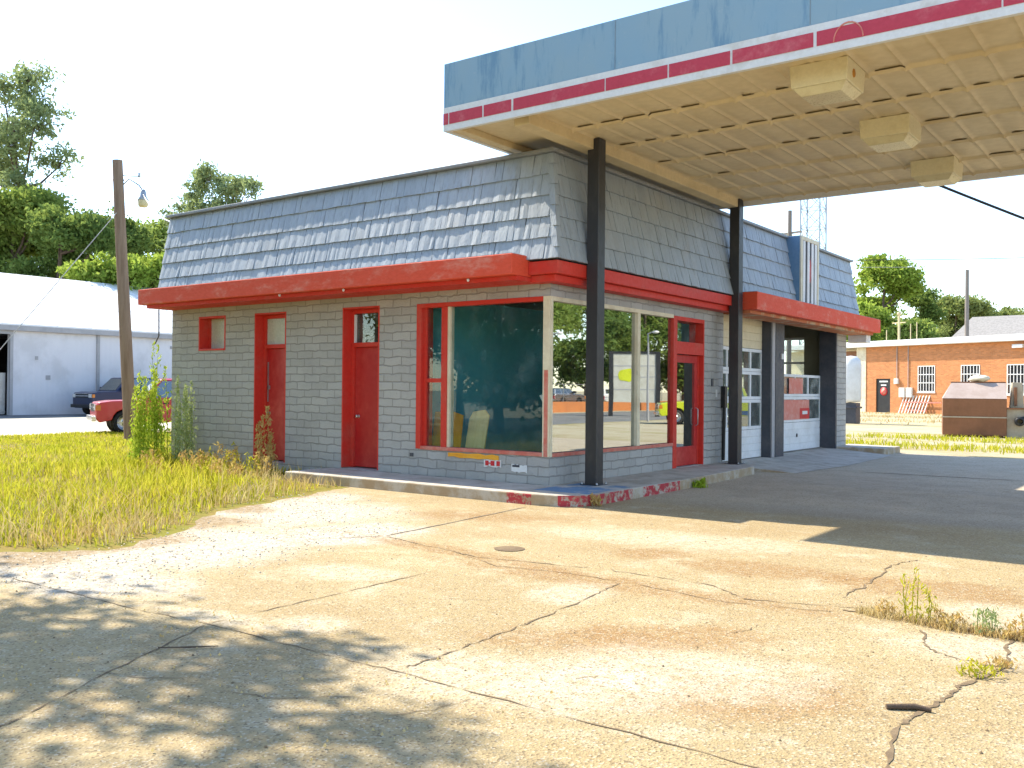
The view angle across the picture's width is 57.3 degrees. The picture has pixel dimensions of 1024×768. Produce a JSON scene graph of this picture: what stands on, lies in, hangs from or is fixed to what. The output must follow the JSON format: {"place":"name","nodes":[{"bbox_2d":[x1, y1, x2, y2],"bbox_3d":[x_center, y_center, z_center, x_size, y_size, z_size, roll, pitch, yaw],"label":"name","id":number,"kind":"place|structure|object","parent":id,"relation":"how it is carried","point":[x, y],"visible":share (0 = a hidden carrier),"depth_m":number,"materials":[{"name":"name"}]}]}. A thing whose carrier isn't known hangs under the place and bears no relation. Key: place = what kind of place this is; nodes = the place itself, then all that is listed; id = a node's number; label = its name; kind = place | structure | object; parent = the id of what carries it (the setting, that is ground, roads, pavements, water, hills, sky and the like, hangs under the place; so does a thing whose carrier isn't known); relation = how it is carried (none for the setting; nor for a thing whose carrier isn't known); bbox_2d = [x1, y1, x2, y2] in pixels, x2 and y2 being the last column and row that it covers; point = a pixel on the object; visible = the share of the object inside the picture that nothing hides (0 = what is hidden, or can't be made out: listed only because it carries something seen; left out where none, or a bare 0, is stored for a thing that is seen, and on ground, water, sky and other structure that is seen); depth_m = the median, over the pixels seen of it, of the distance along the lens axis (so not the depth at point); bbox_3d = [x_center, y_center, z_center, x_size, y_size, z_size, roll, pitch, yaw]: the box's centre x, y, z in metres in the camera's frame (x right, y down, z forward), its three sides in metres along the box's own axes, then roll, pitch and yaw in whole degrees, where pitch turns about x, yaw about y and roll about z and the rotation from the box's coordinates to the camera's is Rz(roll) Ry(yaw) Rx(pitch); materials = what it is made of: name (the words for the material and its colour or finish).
{"place":"outdoors","nodes":[
{"label":"outdoors","id":0,"kind":"place"},
{"bbox_2d":[0,414,86,417],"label":"asphalt strip","id":1,"kind":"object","parent":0,"point":[42,416],"visible":0.33,"depth_m":49.73,"materials":[{"name":"grey asphalt"}]},
{"bbox_2d":[70,378,170,414],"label":"parked truck","id":2,"kind":"object","parent":1,"relation":"on","point":[111,389],"visible":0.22,"depth_m":51.85,"materials":[{"name":"blue paint"}]},
{"bbox_2d":[0,417,170,435],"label":"gravel lot","id":3,"kind":"structure","parent":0,"point":[20,426],"depth_m":38.32,"materials":[{"name":"white gravel"}]},
{"bbox_2d":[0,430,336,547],"bbox_3d":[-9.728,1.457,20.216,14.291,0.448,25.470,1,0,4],"label":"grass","id":4,"kind":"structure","parent":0,"point":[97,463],"depth_m":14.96,"materials":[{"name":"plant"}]},
{"bbox_2d":[0,431,347,551],"bbox_3d":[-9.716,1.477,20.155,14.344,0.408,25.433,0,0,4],"label":"dry grass","id":5,"kind":"structure","parent":0,"point":[150,518],"depth_m":11.70,"materials":[{"name":"plant"}]},
{"bbox_2d":[112,159,148,439],"bbox_3d":[-11.643,-2.496,28.548,1.096,8.619,0.378,1,0,-3],"label":"utility pole","id":6,"kind":"object","parent":5,"relation":"on","point":[126,352],"visible":0.88,"depth_m":28.39,"materials":[{"name":"brown wood"}]},
{"bbox_2d":[0,203,124,349],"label":"guy wire","id":7,"kind":"object","parent":6,"relation":"attached to","point":[58,281],"visible":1,"depth_m":27.35,"materials":[{"name":"metal"}]},
{"bbox_2d":[143,194,169,221],"bbox_3d":[-9.187,-4.712,24.697,0.041,2.212,8.800,1,0,-28],"label":"service wire","id":8,"kind":"object","parent":6,"relation":"attached to","point":[153,209],"visible":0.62,"depth_m":26.31,"materials":[{"name":"metal"}]},
{"bbox_2d":[129,455,147,470],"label":"grass clump","id":9,"kind":"object","parent":5,"relation":"on","point":[137,462],"visible":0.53,"depth_m":17.64,"materials":[{"name":"plant"}]},
{"bbox_2d":[126,370,167,459],"bbox_3d":[-7.692,0.700,19.721,0.862,2.040,0.850,1,0,-24],"label":"tall weed","id":10,"kind":"object","parent":5,"relation":"on","point":[138,442],"visible":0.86,"depth_m":19.57,"materials":[{"name":"green plant"}]},
{"bbox_2d":[139,447,157,464],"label":"grass clump","id":11,"kind":"object","parent":5,"relation":"on","point":[151,452],"visible":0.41,"depth_m":18.44,"materials":[{"name":"beige plant"}]},
{"bbox_2d":[140,454,164,473],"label":"grass clump","id":12,"kind":"object","parent":5,"relation":"on","point":[156,462],"visible":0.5,"depth_m":17.28,"materials":[{"name":"beige plant"}]},
{"bbox_2d":[150,442,166,464],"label":"grass clump","id":13,"kind":"object","parent":5,"relation":"on","point":[158,449],"visible":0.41,"depth_m":18.78,"materials":[{"name":"plant"}]},
{"bbox_2d":[142,341,176,456],"bbox_3d":[-7.513,0.397,19.941,0.809,2.658,0.720,0,0,37],"label":"tall weed","id":14,"kind":"object","parent":5,"relation":"on","point":[161,408],"visible":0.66,"depth_m":19.97,"materials":[{"name":"green plant"}]},
{"bbox_2d":[155,446,174,464],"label":"grass clump","id":15,"kind":"object","parent":5,"relation":"on","point":[164,452],"visible":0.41,"depth_m":19.11,"materials":[{"name":"plant"}]},
{"bbox_2d":[168,375,197,464],"bbox_3d":[-6.778,0.757,19.365,0.658,1.932,0.621,0,0,37],"label":"tall weed","id":16,"kind":"object","parent":5,"relation":"on","point":[184,429],"visible":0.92,"depth_m":19.31,"materials":[{"name":"green plant"}]},
{"bbox_2d":[178,449,198,470],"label":"grass clump","id":17,"kind":"object","parent":5,"relation":"on","point":[191,457],"visible":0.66,"depth_m":17.87,"materials":[{"name":"beige plant"}]},
{"bbox_2d":[191,448,206,471],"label":"grass clump","id":18,"kind":"object","parent":5,"relation":"on","point":[199,458],"visible":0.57,"depth_m":18.14,"materials":[{"name":"beige plant"}]},
{"bbox_2d":[193,459,210,481],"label":"grass clump","id":19,"kind":"object","parent":5,"relation":"on","point":[205,467],"visible":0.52,"depth_m":15.87,"materials":[{"name":"green plant"}]},
{"bbox_2d":[204,451,216,469],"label":"grass clump","id":20,"kind":"object","parent":5,"relation":"on","point":[207,455],"visible":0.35,"depth_m":18.45,"materials":[{"name":"beige plant"}]},
{"bbox_2d":[202,457,220,473],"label":"grass clump","id":21,"kind":"object","parent":5,"relation":"on","point":[211,463],"visible":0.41,"depth_m":17.54,"materials":[{"name":"plant"}]},
{"bbox_2d":[207,458,224,477],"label":"grass clump","id":22,"kind":"object","parent":5,"relation":"on","point":[219,461],"visible":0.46,"depth_m":16.54,"materials":[{"name":"beige plant"}]},
{"bbox_2d":[211,441,245,469],"bbox_3d":[-5.541,1.417,18.364,0.692,0.614,0.660,0,0,37],"label":"dry weed","id":23,"kind":"object","parent":5,"relation":"on","point":[221,444],"visible":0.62,"depth_m":18.32,"materials":[{"name":"brown plant"}]},
{"bbox_2d":[222,442,240,470],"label":"grass clump","id":24,"kind":"object","parent":5,"relation":"on","point":[232,456],"visible":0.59,"depth_m":18.38,"materials":[{"name":"green plant"}]},
{"bbox_2d":[225,461,245,476],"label":"grass clump","id":25,"kind":"object","parent":5,"relation":"on","point":[236,467],"visible":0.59,"depth_m":16.53,"materials":[{"name":"beige plant"}]},
{"bbox_2d":[243,452,260,474],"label":"grass clump","id":26,"kind":"object","parent":5,"relation":"on","point":[251,459],"visible":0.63,"depth_m":17.17,"materials":[{"name":"green plant"}]},
{"bbox_2d":[250,448,272,478],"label":"grass clump","id":27,"kind":"object","parent":5,"relation":"on","point":[265,470],"visible":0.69,"depth_m":16.88,"materials":[{"name":"beige plant"}]},
{"bbox_2d":[252,406,278,473],"bbox_3d":[-4.683,1.071,17.835,0.495,1.322,0.436,1,0,-16],"label":"dry weed","id":28,"kind":"object","parent":5,"relation":"on","point":[269,451],"visible":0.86,"depth_m":17.81,"materials":[{"name":"brown plant"}]},
{"bbox_2d":[0,453,1023,767],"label":"concrete lot","id":29,"kind":"structure","parent":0,"point":[752,689],"depth_m":6.30,"materials":[{"name":"beige concrete"}]},
{"bbox_2d":[158,645,217,647],"bbox_3d":[-2.025,1.642,5.860,0.362,0.015,0.034,1,0,-9],"label":"stick","id":30,"kind":"object","parent":29,"relation":"on","point":[187,646],"visible":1,"depth_m":5.85,"materials":[{"name":"brown plant"}]},
{"bbox_2d":[0,490,410,596],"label":"gravel chips","id":31,"kind":"object","parent":29,"relation":"on","point":[213,546],"visible":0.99,"depth_m":9.63,"materials":[{"name":"beige gravel"}]},
{"bbox_2d":[2,563,570,767],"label":"fallen leaves","id":32,"kind":"object","parent":29,"relation":"on","point":[196,723],"visible":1,"depth_m":5.33,"materials":[{"name":"plant"}]},
{"bbox_2d":[494,546,524,550],"bbox_3d":[-0.026,1.691,9.644,0.320,0.001,0.320,0,0,37],"label":"patch lid","id":33,"kind":"object","parent":29,"relation":"on","point":[509,548],"visible":1,"depth_m":9.64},
{"bbox_2d":[0,472,1019,767],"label":"pavement cracks","id":34,"kind":"object","parent":29,"relation":"on","point":[894,736],"visible":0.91,"depth_m":5.50,"materials":[{"name":"concrete"}]},
{"bbox_2d":[895,567,937,622],"bbox_3d":[2.921,1.523,6.747,0.311,0.417,0.277,1,0,-12],"label":"pavement weed","id":35,"kind":"object","parent":34,"relation":"on","point":[929,609],"visible":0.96,"depth_m":6.73,"materials":[{"name":"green plant"}]},
{"bbox_2d":[927,607,969,629],"bbox_3d":[3.050,1.641,6.557,0.267,0.177,0.258,0,0,37],"label":"pavement weed","id":36,"kind":"object","parent":34,"relation":"on","point":[956,615],"visible":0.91,"depth_m":6.54,"materials":[{"name":"beige plant"}]},
{"bbox_2d":[973,606,1001,633],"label":"pavement weed","id":37,"kind":"object","parent":34,"relation":"on","point":[992,615],"visible":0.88,"depth_m":6.39,"materials":[{"name":"green plant"}]},
{"bbox_2d":[979,654,1017,669],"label":"pavement weed","id":38,"kind":"object","parent":34,"relation":"on","point":[1005,663],"visible":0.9,"depth_m":5.59,"materials":[{"name":"beige plant"}]},
{"bbox_2d":[1001,612,1023,640],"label":"pavement weed","id":39,"kind":"object","parent":34,"relation":"on","point":[1009,625],"visible":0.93,"depth_m":6.26,"materials":[{"name":"beige plant"}]},
{"bbox_2d":[16,520,1016,753],"bbox_3d":[0.706,1.685,7.597,7.488,0.010,7.894,0,0,37],"label":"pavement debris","id":40,"kind":"object","parent":29,"relation":"on","point":[265,746],"visible":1,"depth_m":5.84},
{"bbox_2d":[285,462,753,506],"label":"walkway","id":41,"kind":"structure","parent":29,"relation":"on","point":[615,489],"depth_m":14.89,"materials":[{"name":"concrete"}]},
{"bbox_2d":[590,492,601,506],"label":"pavement weed","id":42,"kind":"object","parent":29,"relation":"on","point":[596,500],"visible":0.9,"depth_m":13.27,"materials":[{"name":"beige plant"}]},
{"bbox_2d":[303,482,1020,539],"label":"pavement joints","id":43,"kind":"object","parent":29,"relation":"on","point":[494,513],"visible":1,"depth_m":11.40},
{"bbox_2d":[692,477,707,487],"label":"pavement weed","id":44,"kind":"object","parent":29,"relation":"on","point":[702,482],"visible":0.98,"depth_m":15.94,"materials":[{"name":"green plant"}]},
{"bbox_2d":[443,0,1023,485],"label":"canopy","id":45,"kind":"object","parent":29,"relation":"on","point":[699,100],"visible":0.88,"depth_m":13.13,"materials":[{"name":"grey metal"}]},
{"bbox_2d":[790,55,864,106],"bbox_3d":[3.846,-3.657,11.431,0.699,0.360,0.699,0,0,37],"label":"canopy light","id":46,"kind":"object","parent":45,"relation":"attached to","point":[830,81],"visible":1,"depth_m":11.22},
{"bbox_2d":[859,113,921,152],"bbox_3d":[5.513,-3.628,13.656,0.699,0.360,0.699,0,0,37],"label":"canopy light","id":47,"kind":"object","parent":45,"relation":"attached to","point":[892,133],"visible":1,"depth_m":13.43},
{"bbox_2d":[910,156,962,187],"bbox_3d":[7.247,-3.598,16.005,0.699,0.360,0.699,0,0,37],"label":"canopy light","id":48,"kind":"object","parent":45,"relation":"attached to","point":[935,172],"visible":1,"depth_m":15.78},
{"bbox_2d":[939,186,1023,219],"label":"service cable","id":49,"kind":"object","parent":45,"relation":"attached to","point":[983,202],"visible":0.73,"depth_m":17.23,"materials":[{"name":"black rubber"}]},
{"bbox_2d":[836,444,899,453],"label":"kerb slab","id":50,"kind":"structure","parent":29,"relation":"on","point":[880,449],"depth_m":25.35,"materials":[{"name":"concrete"}]},
{"bbox_2d":[875,597,900,615],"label":"pavement weed","id":51,"kind":"object","parent":29,"relation":"on","point":[886,608],"visible":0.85,"depth_m":6.88,"materials":[{"name":"beige plant"}]},
{"bbox_2d":[885,703,931,711],"bbox_3d":[2.052,1.670,4.856,0.224,0.033,0.051,0,0,12],"label":"stick","id":52,"kind":"object","parent":29,"relation":"on","point":[910,706],"visible":1,"depth_m":4.85,"materials":[{"name":"brown wood"}]},
{"bbox_2d":[852,602,1023,642],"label":"crack grass","id":53,"kind":"structure","parent":29,"relation":"on","point":[932,622],"depth_m":6.56,"materials":[{"name":"plant"}]},
{"bbox_2d":[948,657,1003,679],"bbox_3d":[2.705,1.663,5.465,0.274,0.114,0.250,1,0,1],"label":"pavement weed","id":54,"kind":"object","parent":29,"relation":"on","point":[974,670],"visible":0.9,"depth_m":5.46,"materials":[{"name":"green plant"}]},
{"bbox_2d":[0,0,1023,373],"label":"sky","id":55,"kind":"structure","parent":0,"point":[297,95],"materials":[{"name":"white"}]},
{"bbox_2d":[157,412,1023,488],"bbox_3d":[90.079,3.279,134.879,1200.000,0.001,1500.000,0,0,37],"label":"ground","id":56,"kind":"structure","parent":0,"point":[893,427],"depth_m":38.10,"materials":[{"name":"beige concrete"}]},
{"bbox_2d":[0,187,39,254],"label":"oak tree","id":57,"kind":"object","parent":56,"relation":"on","point":[4,235],"visible":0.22,"depth_m":77.30,"materials":[{"name":"green plant"}]},
{"bbox_2d":[0,182,79,273],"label":"oak tree","id":58,"kind":"object","parent":56,"relation":"on","point":[30,197],"visible":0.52,"depth_m":76.42,"materials":[{"name":"green plant"}]},
{"bbox_2d":[0,58,85,214],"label":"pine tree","id":59,"kind":"object","parent":56,"relation":"on","point":[15,132],"visible":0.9,"depth_m":83.06,"materials":[{"name":"green plant"}]},
{"bbox_2d":[0,203,131,278],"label":"oak tree","id":60,"kind":"object","parent":56,"relation":"on","point":[71,236],"visible":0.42,"depth_m":73.33,"materials":[{"name":"green plant"}]},
{"bbox_2d":[55,256,115,284],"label":"tree","id":61,"kind":"object","parent":56,"relation":"on","point":[80,271],"visible":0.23,"depth_m":66.92,"materials":[{"name":"green plant"}]},
{"bbox_2d":[0,272,172,414],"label":"metal warehouse","id":62,"kind":"structure","parent":56,"relation":"on","point":[60,347],"depth_m":54.71,"materials":[{"name":"white metal"}]},
{"bbox_2d":[79,200,163,259],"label":"oak tree","id":63,"kind":"object","parent":56,"relation":"on","point":[141,236],"visible":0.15,"depth_m":81.58,"materials":[{"name":"green plant"}]},
{"bbox_2d":[88,250,160,290],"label":"tree","id":64,"kind":"object","parent":56,"relation":"on","point":[140,272],"visible":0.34,"depth_m":67.29,"materials":[{"name":"green plant"}]},
{"bbox_2d":[86,378,171,432],"bbox_3d":[-12.227,0.794,33.584,5.340,1.973,2.250,1,0,-29],"label":"parked truck","id":65,"kind":"object","parent":56,"relation":"on","point":[110,412],"visible":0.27,"depth_m":31.99,"materials":[{"name":"red paint"}]},
{"bbox_2d":[128,251,164,287],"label":"tree","id":66,"kind":"object","parent":56,"relation":"on","point":[156,258],"visible":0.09,"depth_m":68.65,"materials":[{"name":"green plant"}]},
{"bbox_2d":[136,216,167,258],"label":"oak tree","id":67,"kind":"object","parent":56,"relation":"on","point":[161,229],"visible":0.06,"depth_m":85.22,"materials":[{"name":"green plant"}]},
{"bbox_2d":[156,158,266,250],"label":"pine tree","id":68,"kind":"object","parent":56,"relation":"on","point":[233,187],"visible":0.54,"depth_m":70.90,"materials":[{"name":"green plant"}]},
{"bbox_2d":[138,147,880,485],"bbox_3d":[1.196,-0.871,23.194,10.890,5.420,16.110,0,0,37],"label":"service station","id":69,"kind":"object","parent":56,"relation":"on","point":[376,325],"visible":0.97,"depth_m":17.51,"materials":[{"name":"grey brick"}]},
{"bbox_2d":[155,310,159,343],"bbox_3d":[-7.808,-1.254,20.682,0.062,0.716,0.867,1,0,-25],"label":"hanging cable","id":70,"kind":"object","parent":69,"relation":"hanging from","point":[158,325],"visible":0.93,"depth_m":20.41,"materials":[{"name":"white"}]},
{"bbox_2d":[198,315,225,350],"bbox_3d":[-6.204,-1.059,19.770,0.920,0.720,0.320,0,0,37],"label":"small window","id":71,"kind":"structure","parent":69,"relation":"in","point":[212,329],"depth_m":19.94,"materials":[{"name":"red paint"}]},
{"bbox_2d":[253,311,285,462],"bbox_3d":[-4.701,0.058,18.647,0.960,2.940,0.306,0,0,37],"label":"restroom door","id":72,"kind":"structure","parent":69,"relation":"in","point":[270,328],"depth_m":18.82,"materials":[{"name":"red paint"}]},
{"bbox_2d":[341,305,379,469],"bbox_3d":[-2.667,0.068,17.134,0.950,2.940,0.306,0,0,37],"label":"restroom door","id":73,"kind":"structure","parent":69,"relation":"in","point":[360,361],"depth_m":17.31,"materials":[{"name":"red paint"}]},
{"bbox_2d":[432,412,463,446],"bbox_3d":[-1.150,1.033,16.424,0.640,1.120,0.030,0,-8,37],"label":"orange panel","id":74,"kind":"object","parent":69,"relation":"on","point":[457,425],"visible":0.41,"depth_m":16.36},
{"bbox_2d":[465,410,489,448],"bbox_3d":[-0.624,1.020,16.237,0.400,1.180,0.031,0,-14,31],"label":"leaning board","id":75,"kind":"object","parent":69,"relation":"on","point":[478,425],"visible":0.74,"depth_m":16.27,"materials":[{"name":"yellow wood"}]},
{"bbox_2d":[415,296,673,456],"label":"shop window","id":76,"kind":"structure","parent":69,"relation":"in","point":[636,413],"depth_m":16.08,"materials":[{"name":"clear glass"}]},
{"bbox_2d":[661,316,704,468],"bbox_3d":[3.346,0.158,18.491,0.322,2.915,1.350,0,0,37],"label":"entrance door","id":77,"kind":"structure","parent":69,"relation":"in","point":[686,334],"depth_m":18.57,"materials":[{"name":"red paint"}]},
{"bbox_2d":[722,315,761,460],"bbox_3d":[5.039,0.071,20.897,0.045,3.216,2.610,0,0,37],"label":"garage door","id":78,"kind":"structure","parent":69,"relation":"in","point":[751,328],"depth_m":21.38,"materials":[{"name":"white metal"}]},
{"bbox_2d":[784,338,803,363],"bbox_3d":[7.913,-0.600,27.224,1.300,1.450,0.100,0,0,37],"label":"end window","id":79,"kind":"structure","parent":69,"relation":"in","point":[784,338],"depth_m":27.01,"materials":[{"name":"glass"}]},
{"bbox_2d":[784,374,819,450],"bbox_3d":[7.329,0.736,24.314,0.068,1.968,3.900,0,0,37],"label":"garage door","id":80,"kind":"structure","parent":69,"relation":"in","point":[801,392],"depth_m":24.69,"materials":[{"name":"white paint"}]},
{"bbox_2d":[782,210,801,373],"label":"power pole","id":81,"kind":"object","parent":56,"relation":"on","point":[788,342],"visible":0.21,"depth_m":70.44,"materials":[{"name":"grey wood"}]},
{"bbox_2d":[914,257,1023,259],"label":"power line","id":82,"kind":"object","parent":81,"relation":"attached to","point":[959,259],"visible":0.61,"depth_m":64.04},
{"bbox_2d":[846,356,861,423],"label":"white tank","id":83,"kind":"object","parent":56,"relation":"on","point":[853,379],"visible":0.7,"depth_m":49.84,"materials":[{"name":"paint"}]},
{"bbox_2d":[846,300,891,341],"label":"broadleaf tree","id":84,"kind":"object","parent":56,"relation":"on","point":[872,311],"visible":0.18,"depth_m":92.69,"materials":[{"name":"green plant"}]},
{"bbox_2d":[853,253,929,340],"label":"broadleaf tree","id":85,"kind":"object","parent":56,"relation":"on","point":[896,280],"visible":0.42,"depth_m":101.22,"materials":[{"name":"green plant"}]},
{"bbox_2d":[784,312,1023,413],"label":"brick building","id":86,"kind":"structure","parent":56,"relation":"on","point":[894,372],"depth_m":75.77,"materials":[{"name":"orange brick"}]},
{"bbox_2d":[876,379,889,412],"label":"door","id":87,"kind":"structure","parent":86,"relation":"in","point":[883,385],"depth_m":79.42,"materials":[{"name":"black paint"}]},
{"bbox_2d":[917,366,935,392],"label":"barred window","id":88,"kind":"structure","parent":86,"relation":"in","point":[926,384],"depth_m":75.74,"materials":[{"name":"black paint"}]},
{"bbox_2d":[961,365,979,381],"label":"barred window","id":89,"kind":"structure","parent":86,"relation":"in","point":[968,370],"depth_m":72.45,"materials":[{"name":"black paint"}]},
{"bbox_2d":[1007,364,1023,395],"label":"barred window","id":90,"kind":"structure","parent":86,"relation":"in","point":[1016,371],"depth_m":69.17,"materials":[{"name":"black paint"}]},
{"bbox_2d":[875,308,939,339],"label":"broadleaf tree","id":91,"kind":"object","parent":56,"relation":"on","point":[924,330],"visible":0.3,"depth_m":90.80,"materials":[{"name":"green plant"}]},
{"bbox_2d":[898,395,941,413],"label":"leaning rack","id":92,"kind":"object","parent":56,"relation":"on","point":[911,402],"visible":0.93,"depth_m":76.21,"materials":[{"name":"white metal"}]},
{"bbox_2d":[904,286,950,328],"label":"broadleaf tree","id":93,"kind":"object","parent":56,"relation":"on","point":[924,304],"visible":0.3,"depth_m":107.35,"materials":[{"name":"green plant"}]},
{"bbox_2d":[933,293,1000,337],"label":"broadleaf tree","id":94,"kind":"object","parent":56,"relation":"on","point":[952,325],"visible":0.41,"depth_m":126.55,"materials":[{"name":"green plant"}]},
{"bbox_2d":[965,270,968,335],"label":"bare pole","id":95,"kind":"object","parent":56,"relation":"on","point":[966,302],"visible":0.4,"depth_m":79.81,"materials":[{"name":"grey wood"}]},
{"bbox_2d":[942,382,1023,437],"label":"steel dumpster","id":96,"kind":"object","parent":56,"relation":"on","point":[977,409],"visible":0.94,"depth_m":35.53,"materials":[{"name":"brown paint"}]},
{"bbox_2d":[968,375,989,381],"bbox_3d":[18.106,-0.215,36.311,0.787,0.304,0.500,0,0,37],"label":"refuse bag","id":97,"kind":"object","parent":96,"relation":"on","point":[978,378],"visible":1,"depth_m":36.17,"materials":[{"name":"beige plastic"}]},
{"bbox_2d":[952,315,1023,336],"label":"grey shed","id":98,"kind":"structure","parent":56,"relation":"on","point":[995,325],"depth_m":88.46,"materials":[{"name":"beige metal"}]},
{"bbox_2d":[990,305,1023,315],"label":"broadleaf tree","id":99,"kind":"object","parent":56,"relation":"on","point":[1003,311],"visible":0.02,"depth_m":132.63,"materials":[{"name":"green plant"}]},
{"bbox_2d":[1007,307,1023,314],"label":"broadleaf tree","id":100,"kind":"object","parent":56,"relation":"on","point":[1020,312],"visible":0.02,"depth_m":128.65,"materials":[{"name":"green plant"}]},
{"bbox_2d":[722,448,890,472],"bbox_3d":[7.118,1.786,22.276,2.150,0.125,7.440,0,0,37],"label":"garage apron","id":101,"kind":"object","parent":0,"point":[807,460],"visible":0.65,"depth_m":21.67,"materials":[{"name":"concrete"}]},
{"bbox_2d":[799,197,826,344],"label":"lattice tower","id":102,"kind":"structure","parent":0,"point":[819,221],"depth_m":116.80,"materials":[{"name":"metal"}]},
{"bbox_2d":[860,411,941,425],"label":"yard grass","id":103,"kind":"structure","parent":0,"point":[904,419],"depth_m":61.74,"materials":[{"name":"plant"}]},
{"bbox_2d":[846,431,1023,454],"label":"yard grass","id":104,"kind":"structure","parent":0,"point":[996,448],"depth_m":30.01,"materials":[{"name":"plant"}]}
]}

